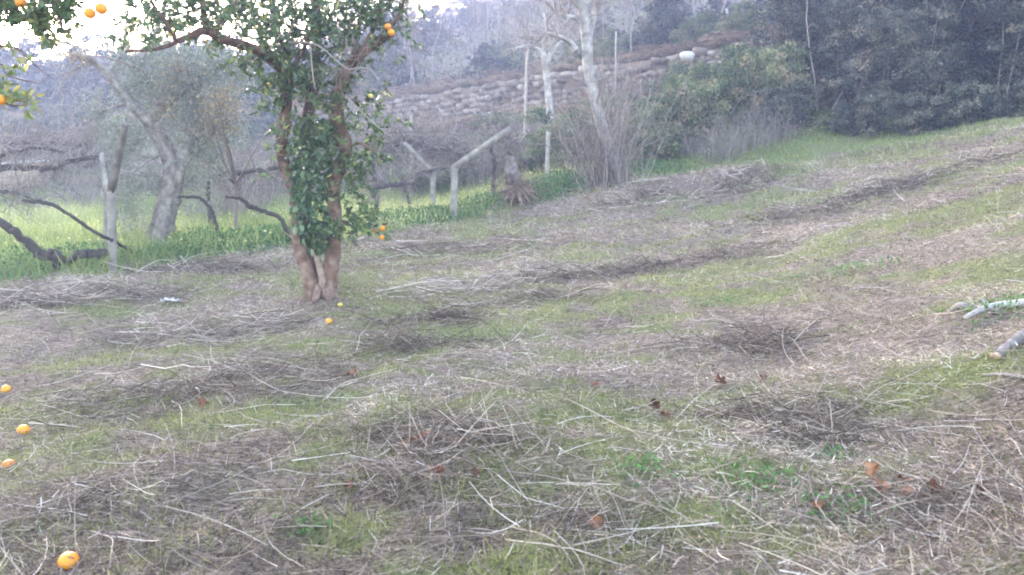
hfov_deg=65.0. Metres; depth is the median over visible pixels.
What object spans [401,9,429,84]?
hill tree
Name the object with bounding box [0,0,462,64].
sky
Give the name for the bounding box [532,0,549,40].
hill tree
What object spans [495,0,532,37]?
hill tree
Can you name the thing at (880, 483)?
dead leaf
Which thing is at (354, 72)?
hill evergreen
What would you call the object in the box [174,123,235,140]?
bramble bush
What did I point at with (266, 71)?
hill evergreen
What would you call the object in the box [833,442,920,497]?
cut stalk
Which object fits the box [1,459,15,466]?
fallen orange
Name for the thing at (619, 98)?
bramble bush
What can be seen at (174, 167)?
olive tree
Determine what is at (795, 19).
holm oak
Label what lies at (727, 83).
bramble bush
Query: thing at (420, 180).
bramble bush
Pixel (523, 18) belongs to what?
hill tree
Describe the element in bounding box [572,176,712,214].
brush heap
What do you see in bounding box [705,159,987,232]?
brush heap
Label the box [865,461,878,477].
dead leaf
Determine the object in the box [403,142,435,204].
concrete post
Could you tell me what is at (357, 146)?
bank grass
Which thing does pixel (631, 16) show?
hill tree
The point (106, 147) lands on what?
bramble bush
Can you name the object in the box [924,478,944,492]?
dead leaf
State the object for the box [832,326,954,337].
cut stalk
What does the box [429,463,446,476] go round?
dead leaf
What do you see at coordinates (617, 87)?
bare thicket
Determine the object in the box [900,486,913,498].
dead leaf
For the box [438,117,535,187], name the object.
bare thicket
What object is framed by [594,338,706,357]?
cut stalk
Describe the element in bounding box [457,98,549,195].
grapevine
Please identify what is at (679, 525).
cut stalk
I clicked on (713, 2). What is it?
hill evergreen
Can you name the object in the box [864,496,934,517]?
cut stalk
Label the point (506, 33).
hill tree
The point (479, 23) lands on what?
hill tree
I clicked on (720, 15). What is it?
evergreen bush
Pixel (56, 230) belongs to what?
meadow grass
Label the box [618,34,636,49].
bramble bush
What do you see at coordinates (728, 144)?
bare thicket
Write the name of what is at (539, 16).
hill tree
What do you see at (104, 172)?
concrete post
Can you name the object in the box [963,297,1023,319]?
cut branch
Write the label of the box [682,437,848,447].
cut stalk
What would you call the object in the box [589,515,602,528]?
dead leaf
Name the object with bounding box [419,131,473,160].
bramble bush
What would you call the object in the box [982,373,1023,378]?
cut branch
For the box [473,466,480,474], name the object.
dead leaf
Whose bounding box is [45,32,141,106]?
hill evergreen
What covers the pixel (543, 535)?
cut stalk
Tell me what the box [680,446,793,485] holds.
cut stalk
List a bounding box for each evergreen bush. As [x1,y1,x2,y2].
[0,108,15,122]
[0,110,63,156]
[0,114,23,155]
[23,102,52,118]
[42,96,112,134]
[48,132,108,169]
[160,100,212,134]
[238,95,272,123]
[246,107,299,139]
[273,84,301,104]
[362,50,421,89]
[485,53,515,72]
[487,41,521,55]
[623,30,656,51]
[636,0,694,49]
[708,9,736,28]
[753,78,824,131]
[769,43,820,77]
[821,91,894,139]
[882,90,955,135]
[934,78,1019,127]
[1003,78,1023,118]
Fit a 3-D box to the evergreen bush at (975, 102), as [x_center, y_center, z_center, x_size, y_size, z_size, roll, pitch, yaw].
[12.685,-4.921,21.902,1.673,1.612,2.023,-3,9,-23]
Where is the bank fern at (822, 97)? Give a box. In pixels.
[249,57,894,155]
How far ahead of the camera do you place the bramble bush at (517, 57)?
48.27 m
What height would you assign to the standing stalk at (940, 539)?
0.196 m
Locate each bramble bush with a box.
[15,160,71,182]
[36,167,136,198]
[81,135,128,163]
[96,113,148,142]
[126,161,215,194]
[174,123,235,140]
[190,136,231,164]
[227,159,263,192]
[229,137,258,153]
[231,121,265,139]
[248,157,295,196]
[258,137,296,159]
[292,123,361,153]
[321,158,387,192]
[356,73,391,94]
[364,154,418,181]
[390,164,447,190]
[406,128,476,156]
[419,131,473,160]
[436,154,504,183]
[458,81,483,88]
[471,111,535,134]
[471,134,512,159]
[496,133,552,173]
[500,45,537,70]
[515,103,603,173]
[558,46,568,62]
[561,35,613,65]
[573,93,642,116]
[595,27,623,43]
[595,38,629,58]
[609,95,651,126]
[613,102,682,165]
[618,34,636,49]
[634,72,731,154]
[657,60,717,95]
[668,10,724,46]
[676,60,758,131]
[709,41,784,110]
[712,0,779,34]
[723,39,815,123]
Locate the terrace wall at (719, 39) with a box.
[292,23,778,105]
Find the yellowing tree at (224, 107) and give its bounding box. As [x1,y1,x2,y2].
[59,44,302,234]
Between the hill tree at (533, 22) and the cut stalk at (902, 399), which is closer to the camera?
the cut stalk at (902, 399)
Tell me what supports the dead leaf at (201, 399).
on the ground at (818, 149)
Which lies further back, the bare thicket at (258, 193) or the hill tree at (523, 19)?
the hill tree at (523, 19)
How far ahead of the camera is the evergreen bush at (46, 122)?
39.03 m
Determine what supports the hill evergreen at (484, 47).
on the hillside
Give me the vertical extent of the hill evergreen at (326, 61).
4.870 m
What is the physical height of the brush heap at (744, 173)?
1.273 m
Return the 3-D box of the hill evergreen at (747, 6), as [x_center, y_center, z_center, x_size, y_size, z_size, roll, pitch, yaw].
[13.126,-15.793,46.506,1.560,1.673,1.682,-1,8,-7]
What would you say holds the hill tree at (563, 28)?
on the hillside
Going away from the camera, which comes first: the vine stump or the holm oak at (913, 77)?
the vine stump
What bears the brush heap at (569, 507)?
on the ground at (818, 149)
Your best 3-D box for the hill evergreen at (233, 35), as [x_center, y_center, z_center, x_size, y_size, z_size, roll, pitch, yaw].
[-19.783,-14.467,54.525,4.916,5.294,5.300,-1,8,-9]
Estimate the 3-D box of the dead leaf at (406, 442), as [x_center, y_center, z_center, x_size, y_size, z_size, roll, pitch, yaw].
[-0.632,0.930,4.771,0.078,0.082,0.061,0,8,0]
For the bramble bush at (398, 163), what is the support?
on the ground at (818, 149)
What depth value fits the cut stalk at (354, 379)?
6.30 m
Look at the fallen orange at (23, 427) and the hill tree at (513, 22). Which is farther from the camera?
the hill tree at (513, 22)
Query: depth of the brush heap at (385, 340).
7.71 m
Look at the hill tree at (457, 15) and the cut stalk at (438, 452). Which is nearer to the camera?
the cut stalk at (438, 452)
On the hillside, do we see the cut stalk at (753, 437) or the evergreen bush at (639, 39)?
the evergreen bush at (639, 39)
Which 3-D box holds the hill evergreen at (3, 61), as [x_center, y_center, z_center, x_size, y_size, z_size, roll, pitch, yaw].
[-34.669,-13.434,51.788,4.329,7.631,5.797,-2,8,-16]
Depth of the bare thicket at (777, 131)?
24.19 m
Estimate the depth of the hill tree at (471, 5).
60.26 m
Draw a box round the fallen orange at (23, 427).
[16,424,29,434]
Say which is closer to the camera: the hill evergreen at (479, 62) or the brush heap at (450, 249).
the brush heap at (450, 249)
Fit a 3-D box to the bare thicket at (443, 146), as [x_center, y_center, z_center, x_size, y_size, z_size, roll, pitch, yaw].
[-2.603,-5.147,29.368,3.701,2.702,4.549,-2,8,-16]
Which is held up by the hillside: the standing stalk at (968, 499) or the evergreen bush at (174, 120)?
the evergreen bush at (174, 120)
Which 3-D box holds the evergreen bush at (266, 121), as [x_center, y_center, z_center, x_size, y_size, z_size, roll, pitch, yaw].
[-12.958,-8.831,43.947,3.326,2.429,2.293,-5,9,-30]
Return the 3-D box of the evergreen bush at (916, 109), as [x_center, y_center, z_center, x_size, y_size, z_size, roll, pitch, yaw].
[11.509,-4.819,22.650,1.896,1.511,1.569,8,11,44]
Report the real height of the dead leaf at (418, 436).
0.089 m
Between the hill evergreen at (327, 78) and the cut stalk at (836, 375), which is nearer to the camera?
the cut stalk at (836, 375)
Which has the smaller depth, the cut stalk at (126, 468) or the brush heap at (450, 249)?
the cut stalk at (126, 468)
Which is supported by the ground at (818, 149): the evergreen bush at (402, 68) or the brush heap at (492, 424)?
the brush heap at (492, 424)
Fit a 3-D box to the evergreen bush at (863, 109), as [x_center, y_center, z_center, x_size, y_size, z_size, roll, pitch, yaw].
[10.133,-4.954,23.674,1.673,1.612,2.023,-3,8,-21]
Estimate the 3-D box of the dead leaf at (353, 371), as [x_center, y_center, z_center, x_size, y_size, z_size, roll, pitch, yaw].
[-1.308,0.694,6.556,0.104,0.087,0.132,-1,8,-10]
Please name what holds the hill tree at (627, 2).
on the hillside
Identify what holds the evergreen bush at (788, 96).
on the ground at (818, 149)
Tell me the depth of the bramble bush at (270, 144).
37.77 m
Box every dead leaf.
[198,397,208,406]
[343,479,353,490]
[345,368,356,377]
[399,438,408,448]
[410,432,424,446]
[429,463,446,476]
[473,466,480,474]
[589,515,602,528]
[648,398,660,410]
[660,409,672,418]
[714,373,725,385]
[812,499,824,509]
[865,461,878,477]
[875,478,889,491]
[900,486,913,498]
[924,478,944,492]
[970,479,985,490]
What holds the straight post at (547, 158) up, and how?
on the ground at (818, 149)
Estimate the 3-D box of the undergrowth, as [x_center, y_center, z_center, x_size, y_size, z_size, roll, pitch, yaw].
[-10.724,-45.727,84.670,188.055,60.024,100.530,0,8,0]
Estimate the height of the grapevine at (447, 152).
3.822 m
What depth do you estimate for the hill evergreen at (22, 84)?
51.68 m
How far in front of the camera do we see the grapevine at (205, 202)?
16.43 m
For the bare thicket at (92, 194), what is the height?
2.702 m
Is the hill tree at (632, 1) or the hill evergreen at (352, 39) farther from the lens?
the hill evergreen at (352, 39)
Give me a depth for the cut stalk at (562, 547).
3.27 m
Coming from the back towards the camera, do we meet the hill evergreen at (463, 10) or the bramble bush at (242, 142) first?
the hill evergreen at (463, 10)
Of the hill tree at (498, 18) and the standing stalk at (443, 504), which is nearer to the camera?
the standing stalk at (443, 504)
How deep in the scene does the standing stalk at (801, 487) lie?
3.75 m
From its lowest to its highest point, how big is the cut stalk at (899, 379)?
0.269 m
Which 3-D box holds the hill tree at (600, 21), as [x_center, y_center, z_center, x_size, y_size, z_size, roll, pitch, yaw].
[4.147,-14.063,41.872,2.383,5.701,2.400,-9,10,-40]
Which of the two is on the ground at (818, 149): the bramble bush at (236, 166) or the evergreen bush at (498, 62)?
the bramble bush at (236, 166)
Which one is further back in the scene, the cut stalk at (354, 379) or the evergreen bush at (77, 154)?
the evergreen bush at (77, 154)
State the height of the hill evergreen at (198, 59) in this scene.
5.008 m
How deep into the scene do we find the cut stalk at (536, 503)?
3.89 m
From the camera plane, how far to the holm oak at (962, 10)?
24.07 m
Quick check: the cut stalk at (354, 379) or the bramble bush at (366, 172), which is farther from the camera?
the bramble bush at (366, 172)
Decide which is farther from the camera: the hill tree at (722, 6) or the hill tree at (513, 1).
the hill tree at (513, 1)
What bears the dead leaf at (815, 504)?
on the ground at (818, 149)
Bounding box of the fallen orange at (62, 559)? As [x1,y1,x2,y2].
[57,551,79,569]
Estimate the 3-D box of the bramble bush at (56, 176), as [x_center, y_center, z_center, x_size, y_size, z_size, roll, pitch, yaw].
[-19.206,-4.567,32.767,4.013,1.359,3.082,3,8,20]
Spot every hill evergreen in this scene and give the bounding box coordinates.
[0,36,64,111]
[0,48,11,106]
[0,65,50,111]
[26,48,103,110]
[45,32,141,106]
[102,49,127,63]
[102,78,141,109]
[113,46,170,107]
[161,34,247,99]
[163,39,209,102]
[182,32,246,103]
[183,42,255,100]
[224,84,250,105]
[234,44,275,102]
[269,29,311,72]
[289,41,337,78]
[319,48,371,92]
[322,26,362,55]
[350,65,369,88]
[361,5,427,69]
[397,3,449,54]
[442,0,484,31]
[462,49,496,78]
[474,39,495,54]
[592,16,614,38]
[595,27,625,39]
[693,6,719,23]
[706,0,732,17]
[727,0,748,12]
[747,0,770,12]
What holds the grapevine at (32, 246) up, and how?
on the ground at (818, 149)
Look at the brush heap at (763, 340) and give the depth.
7.39 m
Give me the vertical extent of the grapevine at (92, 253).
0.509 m
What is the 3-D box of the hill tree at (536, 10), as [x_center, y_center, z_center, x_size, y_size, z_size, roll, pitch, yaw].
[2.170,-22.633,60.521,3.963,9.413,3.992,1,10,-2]
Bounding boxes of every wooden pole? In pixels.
[522,47,528,171]
[614,32,616,94]
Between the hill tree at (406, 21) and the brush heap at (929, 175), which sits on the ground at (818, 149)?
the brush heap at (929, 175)
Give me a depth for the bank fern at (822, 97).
33.76 m
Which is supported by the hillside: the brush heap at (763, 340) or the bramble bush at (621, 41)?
the bramble bush at (621, 41)
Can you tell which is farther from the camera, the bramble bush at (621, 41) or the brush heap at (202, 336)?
the bramble bush at (621, 41)
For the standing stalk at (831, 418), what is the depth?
4.70 m
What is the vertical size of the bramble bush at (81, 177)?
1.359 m
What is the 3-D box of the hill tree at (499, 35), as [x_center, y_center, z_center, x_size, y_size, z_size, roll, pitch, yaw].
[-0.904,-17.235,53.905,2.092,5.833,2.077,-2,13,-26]
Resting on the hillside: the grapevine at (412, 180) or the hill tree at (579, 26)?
the hill tree at (579, 26)
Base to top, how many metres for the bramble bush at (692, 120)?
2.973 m
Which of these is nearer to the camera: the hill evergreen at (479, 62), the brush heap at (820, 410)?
the brush heap at (820, 410)
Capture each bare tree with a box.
[485,0,598,122]
[491,0,707,193]
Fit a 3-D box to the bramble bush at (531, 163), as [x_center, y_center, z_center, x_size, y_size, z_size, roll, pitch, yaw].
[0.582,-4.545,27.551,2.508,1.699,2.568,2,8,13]
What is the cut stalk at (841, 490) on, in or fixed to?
on the ground at (818, 149)
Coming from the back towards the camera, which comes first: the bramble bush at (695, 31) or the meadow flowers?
the bramble bush at (695, 31)
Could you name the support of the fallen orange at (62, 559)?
on the ground at (818, 149)
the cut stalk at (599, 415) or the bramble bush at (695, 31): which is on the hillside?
the bramble bush at (695, 31)
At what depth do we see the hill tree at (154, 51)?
49.70 m
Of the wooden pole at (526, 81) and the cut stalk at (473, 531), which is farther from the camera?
the wooden pole at (526, 81)
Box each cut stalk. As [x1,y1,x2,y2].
[48,370,124,384]
[80,466,170,481]
[92,530,112,566]
[195,383,234,419]
[310,462,397,513]
[322,368,395,399]
[353,474,511,484]
[361,443,511,482]
[379,429,435,486]
[411,384,495,421]
[443,531,511,544]
[505,539,633,568]
[506,470,631,526]
[511,526,572,564]
[512,490,566,515]
[515,431,556,463]
[522,435,674,441]
[546,393,645,441]
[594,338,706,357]
[614,426,768,457]
[644,498,710,559]
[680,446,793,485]
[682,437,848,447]
[696,405,801,434]
[699,367,767,404]
[791,357,879,392]
[826,542,874,565]
[831,477,860,505]
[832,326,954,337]
[832,371,992,422]
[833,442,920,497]
[842,334,965,422]
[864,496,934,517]
[886,399,918,404]
[964,502,998,547]
[1004,438,1023,457]
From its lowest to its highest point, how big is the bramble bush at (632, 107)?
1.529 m
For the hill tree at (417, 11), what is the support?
on the hillside
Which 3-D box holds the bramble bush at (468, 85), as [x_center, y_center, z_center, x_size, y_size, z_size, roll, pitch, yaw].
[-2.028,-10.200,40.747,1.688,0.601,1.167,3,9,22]
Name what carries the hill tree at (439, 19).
on the hillside
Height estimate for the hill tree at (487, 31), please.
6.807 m
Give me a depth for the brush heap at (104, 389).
6.03 m
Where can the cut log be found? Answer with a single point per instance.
(1018, 338)
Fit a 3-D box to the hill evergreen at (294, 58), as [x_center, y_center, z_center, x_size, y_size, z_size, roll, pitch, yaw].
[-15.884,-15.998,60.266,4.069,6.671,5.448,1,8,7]
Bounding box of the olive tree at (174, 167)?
[1,0,270,247]
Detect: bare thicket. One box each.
[14,153,149,210]
[140,144,287,219]
[185,132,299,205]
[314,135,391,195]
[355,123,428,191]
[406,113,490,166]
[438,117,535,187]
[483,86,544,136]
[572,60,661,104]
[636,49,689,81]
[667,125,714,155]
[675,105,760,163]
[709,93,801,153]
[737,99,825,144]
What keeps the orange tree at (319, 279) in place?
on the ground at (818, 149)
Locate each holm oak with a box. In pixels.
[742,0,848,75]
[784,0,951,110]
[818,1,975,122]
[843,0,1023,116]
[939,0,1023,112]
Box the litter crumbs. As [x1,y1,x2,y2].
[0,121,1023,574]
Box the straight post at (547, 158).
[545,132,549,172]
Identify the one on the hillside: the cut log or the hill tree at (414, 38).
the hill tree at (414, 38)
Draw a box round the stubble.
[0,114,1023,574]
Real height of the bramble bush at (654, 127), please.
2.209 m
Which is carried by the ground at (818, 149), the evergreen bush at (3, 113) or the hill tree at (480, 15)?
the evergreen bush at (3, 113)
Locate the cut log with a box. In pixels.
[990,328,1023,359]
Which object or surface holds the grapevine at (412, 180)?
on the ground at (818, 149)
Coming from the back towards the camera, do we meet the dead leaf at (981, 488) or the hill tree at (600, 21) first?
the hill tree at (600, 21)
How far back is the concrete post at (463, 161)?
20.42 m
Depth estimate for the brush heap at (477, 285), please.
11.32 m
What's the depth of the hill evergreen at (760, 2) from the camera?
44.42 m
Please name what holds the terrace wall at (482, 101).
on the ground at (818, 149)
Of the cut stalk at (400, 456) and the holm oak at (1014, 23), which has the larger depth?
the holm oak at (1014, 23)
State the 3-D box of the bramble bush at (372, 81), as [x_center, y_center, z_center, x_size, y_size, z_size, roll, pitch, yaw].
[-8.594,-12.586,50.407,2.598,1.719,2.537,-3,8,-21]
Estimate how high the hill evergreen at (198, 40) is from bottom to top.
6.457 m
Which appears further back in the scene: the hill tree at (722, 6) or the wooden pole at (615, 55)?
the hill tree at (722, 6)
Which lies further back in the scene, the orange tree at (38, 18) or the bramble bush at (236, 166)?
the bramble bush at (236, 166)
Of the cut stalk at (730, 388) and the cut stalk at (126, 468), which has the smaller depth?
the cut stalk at (126, 468)
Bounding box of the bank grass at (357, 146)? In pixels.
[150,71,918,178]
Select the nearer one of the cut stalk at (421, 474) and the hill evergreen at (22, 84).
the cut stalk at (421, 474)
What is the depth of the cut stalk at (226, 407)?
5.74 m
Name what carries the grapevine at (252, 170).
on the ground at (818, 149)
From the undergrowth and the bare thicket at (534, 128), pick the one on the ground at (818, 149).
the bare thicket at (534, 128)
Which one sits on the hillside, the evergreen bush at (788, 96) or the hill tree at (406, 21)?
the hill tree at (406, 21)
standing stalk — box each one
[439,476,445,531]
[604,520,613,569]
[795,462,815,512]
[829,400,832,437]
[936,517,945,567]
[942,454,983,538]
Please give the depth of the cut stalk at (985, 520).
3.40 m
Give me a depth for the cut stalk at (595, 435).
4.58 m
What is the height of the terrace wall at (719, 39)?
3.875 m
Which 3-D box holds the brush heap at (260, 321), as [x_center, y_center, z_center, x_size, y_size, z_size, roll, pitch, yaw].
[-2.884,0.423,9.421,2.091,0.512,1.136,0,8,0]
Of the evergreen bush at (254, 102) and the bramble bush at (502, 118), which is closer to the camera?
the bramble bush at (502, 118)
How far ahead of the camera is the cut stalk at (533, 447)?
4.43 m
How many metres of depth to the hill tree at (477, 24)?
50.10 m
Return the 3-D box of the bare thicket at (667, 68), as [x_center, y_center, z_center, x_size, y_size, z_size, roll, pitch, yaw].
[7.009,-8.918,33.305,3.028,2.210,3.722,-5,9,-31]
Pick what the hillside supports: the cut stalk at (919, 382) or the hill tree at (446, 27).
the hill tree at (446, 27)
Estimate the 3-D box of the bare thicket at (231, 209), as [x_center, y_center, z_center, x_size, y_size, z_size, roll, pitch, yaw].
[-8.642,-3.240,23.653,4.037,2.947,4.963,0,8,2]
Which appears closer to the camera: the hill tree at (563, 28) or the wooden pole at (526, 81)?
the wooden pole at (526, 81)
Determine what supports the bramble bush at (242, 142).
on the ground at (818, 149)
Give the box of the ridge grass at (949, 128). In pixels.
[603,93,1023,183]
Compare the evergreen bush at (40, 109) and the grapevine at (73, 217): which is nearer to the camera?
the grapevine at (73, 217)
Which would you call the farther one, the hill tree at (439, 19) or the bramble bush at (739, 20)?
the hill tree at (439, 19)
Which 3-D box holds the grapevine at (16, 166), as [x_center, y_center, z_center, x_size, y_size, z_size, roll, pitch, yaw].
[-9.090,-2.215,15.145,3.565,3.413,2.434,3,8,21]
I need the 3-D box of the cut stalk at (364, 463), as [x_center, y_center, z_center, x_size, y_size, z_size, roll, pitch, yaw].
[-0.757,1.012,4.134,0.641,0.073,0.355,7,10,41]
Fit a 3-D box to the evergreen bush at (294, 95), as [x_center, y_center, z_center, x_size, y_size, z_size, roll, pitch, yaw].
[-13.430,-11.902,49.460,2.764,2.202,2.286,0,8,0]
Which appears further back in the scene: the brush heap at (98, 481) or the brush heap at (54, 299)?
the brush heap at (54, 299)
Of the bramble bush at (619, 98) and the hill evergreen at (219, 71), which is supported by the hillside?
the hill evergreen at (219, 71)
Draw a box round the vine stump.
[481,156,557,206]
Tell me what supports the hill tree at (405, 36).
on the hillside
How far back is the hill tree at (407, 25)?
55.53 m
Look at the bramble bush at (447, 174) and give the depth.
28.23 m
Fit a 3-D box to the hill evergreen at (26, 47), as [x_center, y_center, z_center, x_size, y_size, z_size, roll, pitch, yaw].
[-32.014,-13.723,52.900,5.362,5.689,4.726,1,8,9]
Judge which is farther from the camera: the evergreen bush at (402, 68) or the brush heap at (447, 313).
the evergreen bush at (402, 68)
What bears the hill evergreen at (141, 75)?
on the hillside
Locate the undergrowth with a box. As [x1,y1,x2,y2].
[1,0,765,111]
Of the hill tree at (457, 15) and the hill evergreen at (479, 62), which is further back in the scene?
the hill tree at (457, 15)
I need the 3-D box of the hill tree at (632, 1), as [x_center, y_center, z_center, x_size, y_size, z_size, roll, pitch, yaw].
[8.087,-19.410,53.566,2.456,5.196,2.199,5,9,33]
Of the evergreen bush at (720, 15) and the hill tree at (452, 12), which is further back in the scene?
the hill tree at (452, 12)
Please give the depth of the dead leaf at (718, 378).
6.11 m
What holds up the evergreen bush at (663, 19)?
on the hillside
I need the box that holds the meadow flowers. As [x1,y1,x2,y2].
[0,114,887,245]
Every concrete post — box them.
[99,152,108,248]
[107,121,128,273]
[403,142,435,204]
[450,126,511,219]
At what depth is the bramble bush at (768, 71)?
25.70 m
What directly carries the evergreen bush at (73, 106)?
on the ground at (818, 149)
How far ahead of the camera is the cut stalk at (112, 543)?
3.52 m
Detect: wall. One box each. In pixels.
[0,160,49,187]
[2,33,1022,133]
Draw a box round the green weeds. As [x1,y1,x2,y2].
[0,154,1023,542]
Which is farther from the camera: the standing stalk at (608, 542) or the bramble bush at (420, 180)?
the bramble bush at (420, 180)
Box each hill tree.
[135,5,171,98]
[384,0,423,63]
[391,0,421,59]
[392,0,425,66]
[392,0,439,90]
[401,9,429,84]
[401,15,425,69]
[424,0,455,72]
[428,0,454,76]
[436,0,459,44]
[440,0,462,46]
[445,0,460,27]
[451,0,494,76]
[460,0,486,62]
[461,5,482,70]
[465,0,497,55]
[473,0,495,39]
[474,0,499,44]
[484,0,510,43]
[488,0,495,29]
[489,0,508,46]
[490,0,520,51]
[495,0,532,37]
[503,0,525,60]
[505,0,525,42]
[513,0,536,44]
[514,0,538,40]
[514,1,549,44]
[514,3,532,35]
[523,0,540,55]
[526,0,552,35]
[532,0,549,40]
[552,0,566,58]
[554,6,573,61]
[562,2,598,41]
[577,2,619,39]
[589,0,609,39]
[615,0,648,52]
[621,0,643,30]
[623,0,637,31]
[636,0,648,22]
[715,0,728,13]
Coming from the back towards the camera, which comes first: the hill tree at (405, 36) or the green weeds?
the hill tree at (405, 36)
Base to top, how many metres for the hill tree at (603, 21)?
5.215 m
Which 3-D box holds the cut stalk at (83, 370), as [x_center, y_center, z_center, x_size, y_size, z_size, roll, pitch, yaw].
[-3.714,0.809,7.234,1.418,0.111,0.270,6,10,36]
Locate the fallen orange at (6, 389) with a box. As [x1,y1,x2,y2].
[1,385,10,392]
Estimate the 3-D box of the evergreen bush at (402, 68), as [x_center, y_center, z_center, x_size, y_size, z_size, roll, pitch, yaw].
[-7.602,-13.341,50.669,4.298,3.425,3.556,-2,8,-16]
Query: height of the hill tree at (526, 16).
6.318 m
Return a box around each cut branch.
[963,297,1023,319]
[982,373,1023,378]
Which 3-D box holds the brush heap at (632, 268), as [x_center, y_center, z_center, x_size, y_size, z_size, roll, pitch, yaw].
[2.020,-0.378,12.211,6.056,0.900,1.914,-2,8,-14]
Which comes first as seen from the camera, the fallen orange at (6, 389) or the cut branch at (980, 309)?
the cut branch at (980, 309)
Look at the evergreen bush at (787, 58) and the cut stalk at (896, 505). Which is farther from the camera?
the evergreen bush at (787, 58)
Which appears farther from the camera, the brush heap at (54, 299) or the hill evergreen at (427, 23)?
the hill evergreen at (427, 23)
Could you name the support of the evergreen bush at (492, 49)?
on the hillside
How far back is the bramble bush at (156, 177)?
31.20 m
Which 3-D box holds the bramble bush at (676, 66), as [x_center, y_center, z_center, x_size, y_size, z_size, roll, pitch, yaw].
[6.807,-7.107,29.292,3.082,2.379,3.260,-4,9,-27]
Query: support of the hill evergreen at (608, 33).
on the hillside
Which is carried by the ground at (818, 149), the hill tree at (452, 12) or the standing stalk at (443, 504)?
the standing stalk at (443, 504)
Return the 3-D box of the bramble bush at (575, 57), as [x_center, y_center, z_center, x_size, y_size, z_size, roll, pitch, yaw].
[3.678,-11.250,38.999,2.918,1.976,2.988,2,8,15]
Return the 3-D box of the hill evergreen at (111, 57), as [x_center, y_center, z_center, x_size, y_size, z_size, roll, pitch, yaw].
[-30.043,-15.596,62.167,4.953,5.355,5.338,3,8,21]
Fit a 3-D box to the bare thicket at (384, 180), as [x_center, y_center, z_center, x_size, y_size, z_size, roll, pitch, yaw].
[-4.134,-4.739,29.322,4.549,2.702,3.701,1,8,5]
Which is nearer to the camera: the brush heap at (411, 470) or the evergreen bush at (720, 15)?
the brush heap at (411, 470)
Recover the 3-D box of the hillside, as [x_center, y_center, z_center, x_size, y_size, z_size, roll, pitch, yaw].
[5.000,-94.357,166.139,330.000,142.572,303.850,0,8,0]
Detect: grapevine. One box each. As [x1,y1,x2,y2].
[0,78,137,240]
[0,85,131,200]
[0,218,67,268]
[22,199,131,250]
[67,238,116,265]
[154,187,220,244]
[185,119,364,227]
[216,191,290,242]
[345,87,517,211]
[346,144,479,215]
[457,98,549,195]
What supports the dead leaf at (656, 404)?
on the ground at (818, 149)
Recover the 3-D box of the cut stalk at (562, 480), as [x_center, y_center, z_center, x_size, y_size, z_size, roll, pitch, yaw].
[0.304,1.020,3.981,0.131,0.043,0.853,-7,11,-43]
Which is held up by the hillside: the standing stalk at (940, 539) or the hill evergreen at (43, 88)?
the hill evergreen at (43, 88)
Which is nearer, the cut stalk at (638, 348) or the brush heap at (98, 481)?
the brush heap at (98, 481)
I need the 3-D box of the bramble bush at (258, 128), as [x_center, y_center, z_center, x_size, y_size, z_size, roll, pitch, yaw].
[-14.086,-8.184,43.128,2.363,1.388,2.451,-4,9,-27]
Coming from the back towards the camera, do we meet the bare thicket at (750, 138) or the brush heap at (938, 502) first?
the bare thicket at (750, 138)
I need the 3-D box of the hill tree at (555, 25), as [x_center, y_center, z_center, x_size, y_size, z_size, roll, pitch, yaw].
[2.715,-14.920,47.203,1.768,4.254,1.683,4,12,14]
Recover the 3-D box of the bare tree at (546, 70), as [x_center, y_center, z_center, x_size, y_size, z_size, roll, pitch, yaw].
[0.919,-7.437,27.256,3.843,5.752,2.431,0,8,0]
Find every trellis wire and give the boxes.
[0,126,117,139]
[129,125,395,147]
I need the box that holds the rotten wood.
[947,302,1002,314]
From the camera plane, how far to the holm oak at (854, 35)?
25.20 m
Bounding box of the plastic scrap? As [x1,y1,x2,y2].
[159,297,179,301]
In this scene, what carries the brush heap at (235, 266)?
on the ground at (818, 149)
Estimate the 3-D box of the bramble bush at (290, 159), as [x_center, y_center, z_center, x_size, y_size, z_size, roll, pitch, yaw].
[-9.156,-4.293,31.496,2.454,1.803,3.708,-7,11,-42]
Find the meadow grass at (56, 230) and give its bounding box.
[0,146,633,281]
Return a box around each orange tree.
[0,0,143,120]
[105,0,519,303]
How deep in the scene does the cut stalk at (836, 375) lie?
5.61 m
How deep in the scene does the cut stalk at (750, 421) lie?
4.86 m
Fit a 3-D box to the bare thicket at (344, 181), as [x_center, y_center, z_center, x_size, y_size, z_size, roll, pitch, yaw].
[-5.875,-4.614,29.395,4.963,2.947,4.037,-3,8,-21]
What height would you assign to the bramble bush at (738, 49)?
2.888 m
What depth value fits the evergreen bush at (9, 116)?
39.28 m
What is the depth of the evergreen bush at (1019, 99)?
21.46 m
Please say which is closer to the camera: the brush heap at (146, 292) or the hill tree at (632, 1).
the brush heap at (146, 292)
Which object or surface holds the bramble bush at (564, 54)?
on the hillside
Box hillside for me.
[110,0,762,111]
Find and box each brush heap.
[0,267,152,316]
[0,358,234,448]
[0,454,200,536]
[10,274,211,304]
[32,249,370,276]
[67,306,267,354]
[139,333,391,418]
[191,300,353,339]
[257,424,514,512]
[298,363,591,496]
[309,317,524,361]
[323,229,594,266]
[339,293,520,332]
[344,266,588,298]
[372,421,726,574]
[379,277,672,309]
[459,232,831,284]
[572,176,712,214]
[614,349,936,468]
[638,293,920,366]
[679,155,805,201]
[698,143,1023,243]
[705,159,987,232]
[735,447,1023,557]
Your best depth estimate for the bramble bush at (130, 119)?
42.21 m
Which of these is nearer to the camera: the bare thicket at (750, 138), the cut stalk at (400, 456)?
the cut stalk at (400, 456)
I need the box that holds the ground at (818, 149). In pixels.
[0,77,1023,574]

